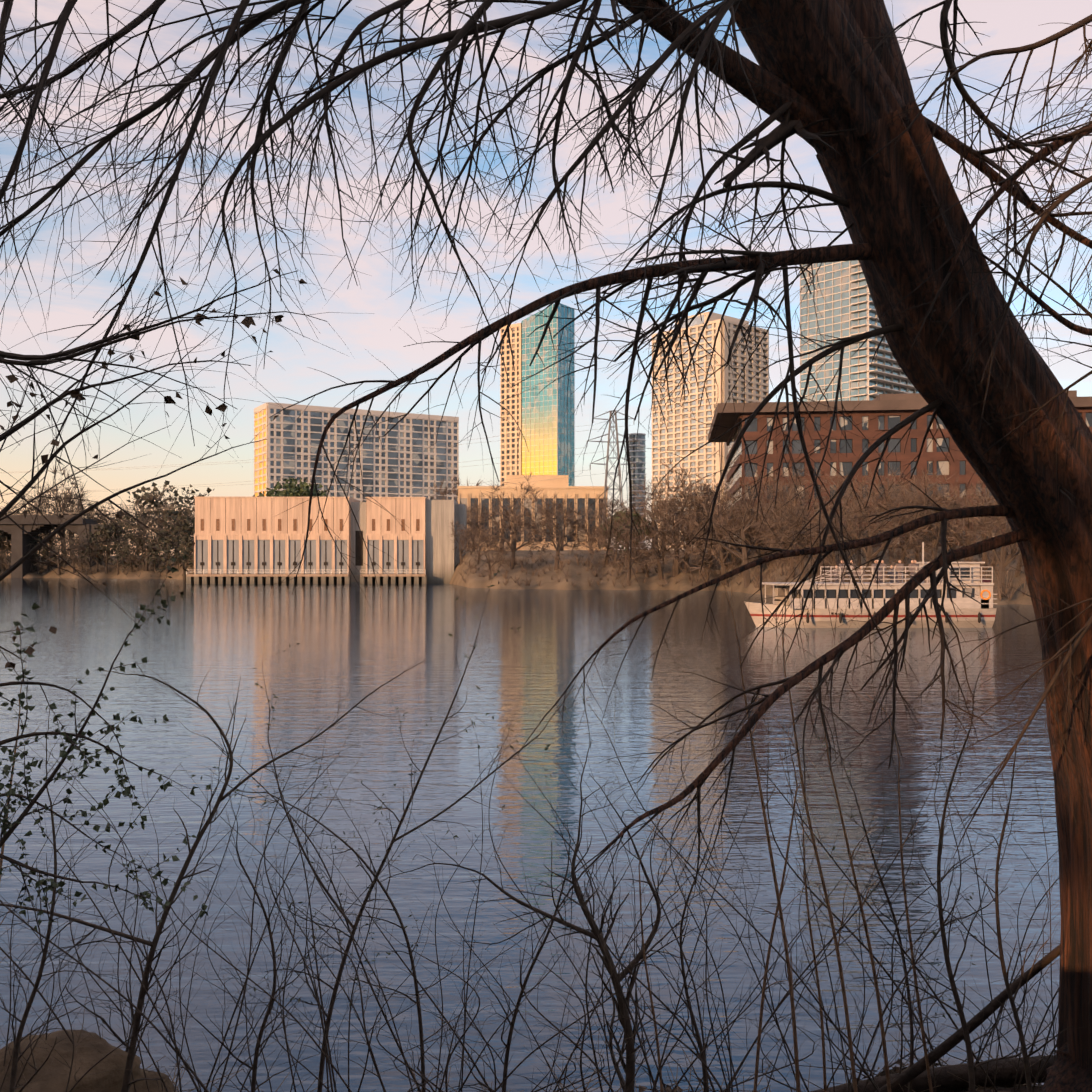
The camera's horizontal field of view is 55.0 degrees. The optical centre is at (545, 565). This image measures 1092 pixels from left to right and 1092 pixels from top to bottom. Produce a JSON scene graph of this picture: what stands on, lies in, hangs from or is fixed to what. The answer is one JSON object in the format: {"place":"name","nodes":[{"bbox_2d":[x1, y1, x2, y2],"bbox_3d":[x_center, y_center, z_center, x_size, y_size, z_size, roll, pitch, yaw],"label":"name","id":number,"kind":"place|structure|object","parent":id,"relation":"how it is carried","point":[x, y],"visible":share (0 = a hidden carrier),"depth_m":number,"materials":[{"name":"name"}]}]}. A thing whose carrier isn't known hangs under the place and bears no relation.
{"place":"outdoors","nodes":[
{"label":"outdoors","id":0,"kind":"place"},
{"bbox_2d":[0,546,1031,604],"bbox_3d":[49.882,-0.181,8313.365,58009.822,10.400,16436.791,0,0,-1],"label":"shore ground","id":1,"kind":"structure","parent":0,"point":[474,580],"depth_m":207.78,"materials":[{"name":"brown soil"}]},
{"bbox_2d":[28,535,52,571],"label":"tree","id":2,"kind":"object","parent":1,"relation":"on","point":[40,548],"visible":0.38,"depth_m":386.95,"materials":[{"name":"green plant"}]},
{"bbox_2d":[0,479,86,563],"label":"tree","id":3,"kind":"object","parent":1,"relation":"on","point":[63,504],"visible":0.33,"depth_m":400.20,"materials":[{"name":"brown plant"}]},
{"bbox_2d":[37,528,71,571],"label":"tree","id":4,"kind":"object","parent":1,"relation":"on","point":[55,545],"visible":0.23,"depth_m":389.71,"materials":[{"name":"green plant"}]},
{"bbox_2d":[13,464,99,558],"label":"tree","id":5,"kind":"object","parent":1,"relation":"on","point":[59,504],"visible":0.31,"depth_m":415.87,"materials":[{"name":"brown plant"}]},
{"bbox_2d":[34,530,79,574],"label":"tree","id":6,"kind":"object","parent":1,"relation":"on","point":[57,563],"visible":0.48,"depth_m":378.58,"materials":[{"name":"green plant"}]},
{"bbox_2d":[0,515,118,577],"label":"road bridge","id":7,"kind":"structure","parent":1,"relation":"on","point":[20,539],"depth_m":380.70,"materials":[{"name":"concrete"}]},
{"bbox_2d":[31,484,94,564],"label":"tree","id":8,"kind":"object","parent":1,"relation":"on","point":[71,502],"visible":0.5,"depth_m":399.27,"materials":[{"name":"brown plant"}]},
{"bbox_2d":[50,531,100,572],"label":"tree","id":9,"kind":"object","parent":1,"relation":"on","point":[74,571],"visible":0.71,"depth_m":369.55,"materials":[{"name":"brown plant"}]},
{"bbox_2d":[62,534,104,573],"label":"tree","id":10,"kind":"object","parent":1,"relation":"on","point":[73,556],"visible":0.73,"depth_m":368.40,"materials":[{"name":"green plant"}]},
{"bbox_2d":[76,529,116,571],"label":"tree","id":11,"kind":"object","parent":1,"relation":"on","point":[93,538],"visible":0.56,"depth_m":371.17,"materials":[{"name":"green plant"}]},
{"bbox_2d":[0,552,193,576],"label":"underbrush","id":12,"kind":"object","parent":1,"relation":"on","point":[126,573],"visible":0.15,"depth_m":369.16,"materials":[{"name":"brown plant"}]},
{"bbox_2d":[81,536,126,572],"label":"tree","id":13,"kind":"object","parent":1,"relation":"on","point":[106,562],"visible":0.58,"depth_m":369.56,"materials":[{"name":"brown plant"}]},
{"bbox_2d":[84,500,133,554],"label":"tree","id":14,"kind":"object","parent":1,"relation":"on","point":[97,521],"visible":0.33,"depth_m":379.56,"materials":[{"name":"brown plant"}]},
{"bbox_2d":[87,514,150,569],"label":"tree","id":15,"kind":"object","parent":1,"relation":"on","point":[109,531],"visible":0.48,"depth_m":371.79,"materials":[{"name":"brown plant"}]},
{"bbox_2d":[104,535,140,574],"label":"tree","id":16,"kind":"object","parent":1,"relation":"on","point":[118,554],"visible":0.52,"depth_m":364.87,"materials":[{"name":"green plant"}]},
{"bbox_2d":[107,525,153,571],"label":"tree","id":17,"kind":"object","parent":1,"relation":"on","point":[126,552],"visible":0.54,"depth_m":360.19,"materials":[{"name":"green plant"}]},
{"bbox_2d":[115,526,158,570],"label":"tree","id":18,"kind":"object","parent":1,"relation":"on","point":[143,558],"visible":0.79,"depth_m":355.18,"materials":[{"name":"green plant"}]},
{"bbox_2d":[118,496,174,570],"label":"tree","id":19,"kind":"object","parent":1,"relation":"on","point":[147,564],"visible":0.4,"depth_m":356.70,"materials":[{"name":"brown plant"}]},
{"bbox_2d":[104,489,193,570],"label":"tree","id":20,"kind":"object","parent":1,"relation":"on","point":[158,499],"visible":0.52,"depth_m":354.17,"materials":[{"name":"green plant"}]},
{"bbox_2d":[141,526,182,573],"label":"tree","id":21,"kind":"object","parent":1,"relation":"on","point":[160,543],"visible":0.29,"depth_m":351.76,"materials":[{"name":"brown plant"}]},
{"bbox_2d":[145,533,193,579],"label":"tree","id":22,"kind":"object","parent":1,"relation":"on","point":[151,557],"visible":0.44,"depth_m":319.52,"materials":[{"name":"brown plant"}]},
{"bbox_2d":[126,480,213,555],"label":"tree","id":23,"kind":"object","parent":1,"relation":"on","point":[156,504],"visible":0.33,"depth_m":388.78,"materials":[{"name":"green plant"}]},
{"bbox_2d":[153,492,194,563],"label":"tree","id":24,"kind":"object","parent":1,"relation":"on","point":[193,503],"visible":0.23,"depth_m":340.37,"materials":[{"name":"green plant"}]},
{"bbox_2d":[155,491,203,561],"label":"tree","id":25,"kind":"object","parent":1,"relation":"on","point":[188,531],"visible":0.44,"depth_m":303.81,"materials":[{"name":"green plant"}]},
{"bbox_2d":[177,540,193,569],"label":"tree","id":26,"kind":"object","parent":1,"relation":"on","point":[190,553],"visible":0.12,"depth_m":295.98,"materials":[{"name":"green plant"}]},
{"bbox_2d":[253,476,329,496],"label":"live oak tree","id":27,"kind":"object","parent":1,"relation":"on","point":[293,489],"visible":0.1,"depth_m":300.47,"materials":[{"name":"green plant"}]},
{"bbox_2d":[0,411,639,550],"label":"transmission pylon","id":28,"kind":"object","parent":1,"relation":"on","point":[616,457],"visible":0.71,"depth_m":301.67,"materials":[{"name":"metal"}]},
{"bbox_2d":[186,497,466,583],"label":"intake building","id":29,"kind":"structure","parent":1,"relation":"on","point":[249,540],"depth_m":260.47,"materials":[{"name":"concrete"}]},
{"bbox_2d":[254,402,458,501],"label":"midrise apartments","id":30,"kind":"structure","parent":1,"relation":"on","point":[301,438],"depth_m":415.24,"materials":[{"name":"concrete"}]},
{"bbox_2d":[429,472,481,502],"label":"tree","id":31,"kind":"object","parent":1,"relation":"on","point":[445,489],"visible":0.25,"depth_m":337.77,"materials":[{"name":"brown plant"}]},
{"bbox_2d":[449,519,485,565],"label":"promontory tree","id":32,"kind":"object","parent":1,"relation":"on","point":[462,535],"visible":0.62,"depth_m":257.23,"materials":[{"name":"brown plant"}]},
{"bbox_2d":[456,524,504,564],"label":"promontory tree","id":33,"kind":"object","parent":1,"relation":"on","point":[479,559],"visible":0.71,"depth_m":232.48,"materials":[{"name":"brown plant"}]},
{"bbox_2d":[465,497,499,550],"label":"tree","id":34,"kind":"object","parent":1,"relation":"on","point":[479,521],"visible":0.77,"depth_m":298.19,"materials":[{"name":"brown plant"}]},
{"bbox_2d":[458,524,517,579],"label":"promontory tree","id":35,"kind":"object","parent":1,"relation":"on","point":[488,558],"visible":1,"depth_m":213.06,"materials":[{"name":"brown plant"}]},
{"bbox_2d":[465,471,543,550],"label":"tree","id":36,"kind":"object","parent":1,"relation":"on","point":[499,499],"visible":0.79,"depth_m":262.57,"materials":[{"name":"brown plant"}]},
{"bbox_2d":[474,494,560,568],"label":"promontory tree","id":37,"kind":"object","parent":1,"relation":"on","point":[515,520],"visible":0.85,"depth_m":218.72,"materials":[{"name":"brown plant"}]},
{"bbox_2d":[457,475,608,550],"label":"building","id":38,"kind":"structure","parent":1,"relation":"on","point":[560,488],"depth_m":329.84,"materials":[{"name":"concrete"}]},
{"bbox_2d":[500,303,574,485],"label":"glass tower","id":39,"kind":"structure","parent":1,"relation":"on","point":[531,411],"depth_m":610.05,"materials":[{"name":"blue glass"}]},
{"bbox_2d":[535,502,580,550],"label":"tree","id":40,"kind":"object","parent":1,"relation":"on","point":[563,532],"visible":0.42,"depth_m":280.03,"materials":[{"name":"brown plant"}]},
{"bbox_2d":[516,486,606,570],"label":"promontory tree","id":41,"kind":"object","parent":1,"relation":"on","point":[547,513],"visible":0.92,"depth_m":215.88,"materials":[{"name":"brown plant"}]},
{"bbox_2d":[569,496,617,551],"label":"tree","id":42,"kind":"object","parent":1,"relation":"on","point":[592,514],"visible":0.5,"depth_m":256.61,"materials":[{"name":"brown plant"}]},
{"bbox_2d":[567,492,637,564],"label":"promontory tree","id":43,"kind":"object","parent":1,"relation":"on","point":[605,517],"visible":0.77,"depth_m":222.35,"materials":[{"name":"brown plant"}]},
{"bbox_2d":[581,513,639,570],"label":"promontory tree","id":44,"kind":"object","parent":1,"relation":"on","point":[597,540],"visible":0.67,"depth_m":215.78,"materials":[{"name":"brown plant"}]},
{"bbox_2d":[458,548,786,589],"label":"underbrush","id":45,"kind":"object","parent":1,"relation":"on","point":[707,579],"visible":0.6,"depth_m":208.01,"materials":[{"name":"brown plant"}]},
{"bbox_2d":[599,510,651,552],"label":"live oak tree","id":46,"kind":"object","parent":1,"relation":"on","point":[640,531],"visible":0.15,"depth_m":237.05,"materials":[{"name":"green plant"}]},
{"bbox_2d":[590,521,662,583],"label":"promontory tree","id":47,"kind":"object","parent":1,"relation":"on","point":[646,550],"visible":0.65,"depth_m":198.86,"materials":[{"name":"brown plant"}]},
{"bbox_2d":[628,433,645,549],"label":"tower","id":48,"kind":"structure","parent":1,"relation":"on","point":[637,457],"depth_m":696.51,"materials":[{"name":"grey glass"}]},
{"bbox_2d":[618,528,660,576],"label":"promontory tree","id":49,"kind":"object","parent":1,"relation":"on","point":[646,572],"visible":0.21,"depth_m":205.65,"materials":[{"name":"brown plant"}]},
{"bbox_2d":[589,493,709,579],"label":"tree","id":50,"kind":"object","parent":1,"relation":"on","point":[659,567],"visible":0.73,"depth_m":197.06,"materials":[{"name":"brown plant"}]},
{"bbox_2d":[627,475,682,553],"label":"tree","id":51,"kind":"object","parent":1,"relation":"on","point":[644,501],"visible":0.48,"depth_m":235.78,"materials":[{"name":"brown plant"}]},
{"bbox_2d":[608,455,722,576],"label":"tree","id":52,"kind":"object","parent":1,"relation":"on","point":[675,569],"visible":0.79,"depth_m":199.59,"materials":[{"name":"brown plant"}]},
{"bbox_2d":[657,496,721,569],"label":"promontory tree","id":53,"kind":"object","parent":1,"relation":"on","point":[686,555],"visible":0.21,"depth_m":203.51,"materials":[{"name":"brown plant"}]},
{"bbox_2d":[650,481,741,566],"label":"tree","id":54,"kind":"object","parent":1,"relation":"on","point":[708,489],"visible":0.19,"depth_m":207.02,"materials":[{"name":"plant"}]},
{"bbox_2d":[650,490,747,567],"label":"tree","id":55,"kind":"object","parent":1,"relation":"on","point":[704,563],"visible":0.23,"depth_m":207.56,"materials":[{"name":"brown plant"}]},
{"bbox_2d":[675,474,743,565],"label":"tree","id":56,"kind":"object","parent":1,"relation":"on","point":[718,496],"visible":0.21,"depth_m":209.26,"materials":[{"name":"plant"}]},
{"bbox_2d":[652,312,768,549],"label":"building","id":57,"kind":"structure","parent":1,"relation":"on","point":[755,390],"depth_m":515.39,"materials":[{"name":"beige concrete"}]},
{"bbox_2d":[670,494,751,584],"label":"promontory tree","id":58,"kind":"object","parent":1,"relation":"on","point":[721,559],"visible":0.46,"depth_m":194.43,"materials":[{"name":"brown plant"}]},
{"bbox_2d":[689,493,756,568],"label":"tree","id":59,"kind":"object","parent":1,"relation":"on","point":[732,557],"visible":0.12,"depth_m":202.97,"materials":[{"name":"brown plant"}]},
{"bbox_2d":[665,462,811,587],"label":"tree","id":60,"kind":"object","parent":1,"relation":"on","point":[746,573],"visible":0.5,"depth_m":177.22,"materials":[{"name":"plant"}]},
{"bbox_2d":[692,488,788,564],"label":"promontory tree","id":61,"kind":"object","parent":1,"relation":"on","point":[747,501],"visible":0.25,"depth_m":183.86,"materials":[{"name":"brown plant"}]},
{"bbox_2d":[709,477,776,570],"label":"tree","id":62,"kind":"object","parent":1,"relation":"on","point":[758,551],"visible":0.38,"depth_m":180.00,"materials":[{"name":"plant"}]},
{"bbox_2d":[726,501,804,565],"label":"promontory tree","id":63,"kind":"object","parent":1,"relation":"on","point":[749,511],"visible":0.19,"depth_m":182.17,"materials":[{"name":"brown plant"}]},
{"bbox_2d":[735,506,813,565],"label":"promontory tree","id":64,"kind":"object","parent":1,"relation":"on","point":[771,532],"visible":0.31,"depth_m":176.09,"materials":[{"name":"brown plant"}]},
{"bbox_2d":[763,465,838,557],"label":"tree","id":65,"kind":"object","parent":1,"relation":"on","point":[806,492],"visible":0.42,"depth_m":181.92,"materials":[{"name":"brown plant"}]},
{"bbox_2d":[755,485,847,579],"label":"tree","id":66,"kind":"object","parent":1,"relation":"on","point":[793,547],"visible":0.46,"depth_m":157.18,"materials":[{"name":"brown plant"}]},
{"bbox_2d":[760,464,842,558],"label":"tree","id":67,"kind":"object","parent":1,"relation":"on","point":[791,497],"visible":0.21,"depth_m":183.18,"materials":[{"name":"brown plant"}]},
{"bbox_2d":[750,479,856,580],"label":"tree","id":68,"kind":"object","parent":1,"relation":"on","point":[791,523],"visible":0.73,"depth_m":155.94,"materials":[{"name":"brown plant"}]},
{"bbox_2d":[785,472,885,561],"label":"tree","id":69,"kind":"object","parent":1,"relation":"on","point":[862,482],"visible":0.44,"depth_m":170.47,"materials":[{"name":"brown plant"}]},
{"bbox_2d":[801,504,897,580],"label":"tree","id":70,"kind":"object","parent":1,"relation":"on","point":[829,541],"visible":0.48,"depth_m":148.94,"materials":[{"name":"brown plant"}]},
{"bbox_2d":[815,466,888,539],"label":"tree","id":71,"kind":"object","parent":1,"relation":"on","point":[847,489],"visible":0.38,"depth_m":189.88,"materials":[{"name":"brown plant"}]},
{"bbox_2d":[817,484,896,565],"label":"tree","id":72,"kind":"object","parent":1,"relation":"on","point":[858,554],"visible":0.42,"depth_m":160.85,"materials":[{"name":"plant"}]},
{"bbox_2d":[800,260,918,401],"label":"tower","id":73,"kind":"structure","parent":1,"relation":"on","point":[845,306],"depth_m":432.46,"materials":[{"name":"concrete"}]},
{"bbox_2d":[793,468,942,581],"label":"tree","id":74,"kind":"object","parent":1,"relation":"on","point":[867,551],"visible":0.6,"depth_m":145.37,"materials":[{"name":"plant"}]},
{"bbox_2d":[717,536,1027,600],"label":"underbrush","id":75,"kind":"object","parent":1,"relation":"on","point":[993,563],"visible":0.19,"depth_m":155.81,"materials":[{"name":"brown plant"}]},
{"bbox_2d":[708,390,1091,551],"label":"brick building","id":76,"kind":"structure","parent":1,"relation":"on","point":[906,406],"depth_m":212.84,"materials":[{"name":"brown brick"}]},
{"bbox_2d":[854,468,959,563],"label":"tree","id":77,"kind":"object","parent":1,"relation":"on","point":[902,559],"visible":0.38,"depth_m":149.63,"materials":[{"name":"brown plant"}]},
{"bbox_2d":[857,463,958,548],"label":"tree","id":78,"kind":"object","parent":1,"relation":"on","point":[903,475],"visible":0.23,"depth_m":187.87,"materials":[{"name":"brown plant"}]},
{"bbox_2d":[856,463,960,556],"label":"tree","id":79,"kind":"object","parent":1,"relation":"on","point":[901,489],"visible":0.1,"depth_m":169.52,"materials":[{"name":"brown plant"}]},
{"bbox_2d":[862,476,966,559],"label":"tree","id":80,"kind":"object","parent":1,"relation":"on","point":[934,552],"visible":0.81,"depth_m":142.56,"materials":[{"name":"plant"}]},
{"bbox_2d":[883,486,958,563],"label":"tree","id":81,"kind":"object","parent":1,"relation":"on","point":[916,558],"visible":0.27,"depth_m":147.37,"materials":[{"name":"brown plant"}]},
{"bbox_2d":[913,476,989,561],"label":"tree","id":82,"kind":"object","parent":1,"relation":"on","point":[966,537],"visible":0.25,"depth_m":144.26,"materials":[{"name":"plant"}]},
{"bbox_2d":[908,472,1004,561],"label":"tree","id":83,"kind":"object","parent":1,"relation":"on","point":[952,529],"visible":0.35,"depth_m":143.68,"materials":[{"name":"brown plant"}]},
{"bbox_2d":[947,482,1019,596],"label":"tree","id":84,"kind":"object","parent":1,"relation":"on","point":[1003,562],"visible":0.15,"depth_m":125.50,"materials":[{"name":"brown plant"}]},
{"bbox_2d":[955,484,1015,569],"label":"tree","id":85,"kind":"object","parent":1,"relation":"on","point":[985,555],"visible":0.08,"depth_m":141.58,"materials":[{"name":"brown plant"}]},
{"bbox_2d":[970,504,1021,576],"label":"tree","id":86,"kind":"object","parent":1,"relation":"on","point":[1017,573],"visible":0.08,"depth_m":139.34,"materials":[{"name":"brown plant"}]},
{"bbox_2d":[0,578,1060,1091],"bbox_3d":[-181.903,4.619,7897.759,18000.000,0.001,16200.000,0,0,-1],"label":"lake water","id":87,"kind":"structure","parent":0,"point":[332,640],"depth_m":19.42,"materials":[{"name":"blue liquid"}]},
{"bbox_2d":[744,542,996,627],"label":"tour boat","id":88,"kind":"object","parent":87,"relation":"on","point":[977,614],"visible":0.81,"depth_m":76.79,"materials":[{"name":"white metal"}]},
{"bbox_2d":[0,0,1091,555],"label":"sky","id":89,"kind":"structure","parent":0,"point":[1010,23],"materials":[{"name":"blue"}]},
{"bbox_2d":[874,1067,1016,1091],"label":"bank ground","id":90,"kind":"structure","parent":0,"point":[903,1068],"depth_m":8.54,"materials":[{"name":"soil"}]},
{"bbox_2d":[0,1029,174,1091],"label":"bank rock","id":91,"kind":"object","parent":90,"relation":"on","point":[54,1077],"visible":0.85,"depth_m":7.89,"materials":[{"name":"stone"}]},
{"bbox_2d":[0,555,210,930],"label":"leafy shrub","id":92,"kind":"object","parent":90,"relation":"on","point":[10,825],"visible":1,"depth_m":6.29,"materials":[{"name":"green plant"}]},
{"bbox_2d":[0,558,945,1091],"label":"dry plant stalks","id":93,"kind":"object","parent":90,"relation":"on","point":[786,944],"visible":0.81,"depth_m":7.51,"materials":[{"name":"brown plant"}]},
{"bbox_2d":[0,619,1085,1091],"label":"bare shrub","id":94,"kind":"object","parent":90,"relation":"on","point":[620,1005],"visible":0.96,"depth_m":7.72,"materials":[{"name":"brown plant"}]},
{"bbox_2d":[191,570,979,1091],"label":"bare shrub twigs","id":95,"kind":"object","parent":90,"relation":"on","point":[401,926],"visible":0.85,"depth_m":8.12,"materials":[{"name":"brown plant"}]},
{"bbox_2d":[145,1033,1047,1091],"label":"leaf litter debris","id":96,"kind":"object","parent":90,"relation":"on","point":[679,1089],"visible":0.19,"depth_m":8.56,"materials":[{"name":"brown plant"}]},
{"bbox_2d":[249,0,1091,1091],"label":"tree","id":97,"kind":"object","parent":90,"relation":"on","point":[1037,480],"visible":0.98,"depth_m":6.27,"materials":[{"name":"brown plant"}]},
{"bbox_2d":[0,0,1091,896],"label":"tree twigs","id":98,"kind":"object","parent":97,"relation":"attached to","point":[474,26],"visible":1,"depth_m":5.16,"materials":[{"name":"brown plant"}]},
{"bbox_2d":[0,255,319,692],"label":"tree branches","id":99,"kind":"object","parent":98,"relation":"attached to","point":[247,321],"visible":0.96,"depth_m":4.40,"materials":[{"name":"brown plant"}]},
{"bbox_2d":[809,944,1059,1091],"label":"fallen logs","id":100,"kind":"object","parent":90,"relation":"on","point":[916,1073],"visible":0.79,"depth_m":7.86,"materials":[{"name":"brown wood"}]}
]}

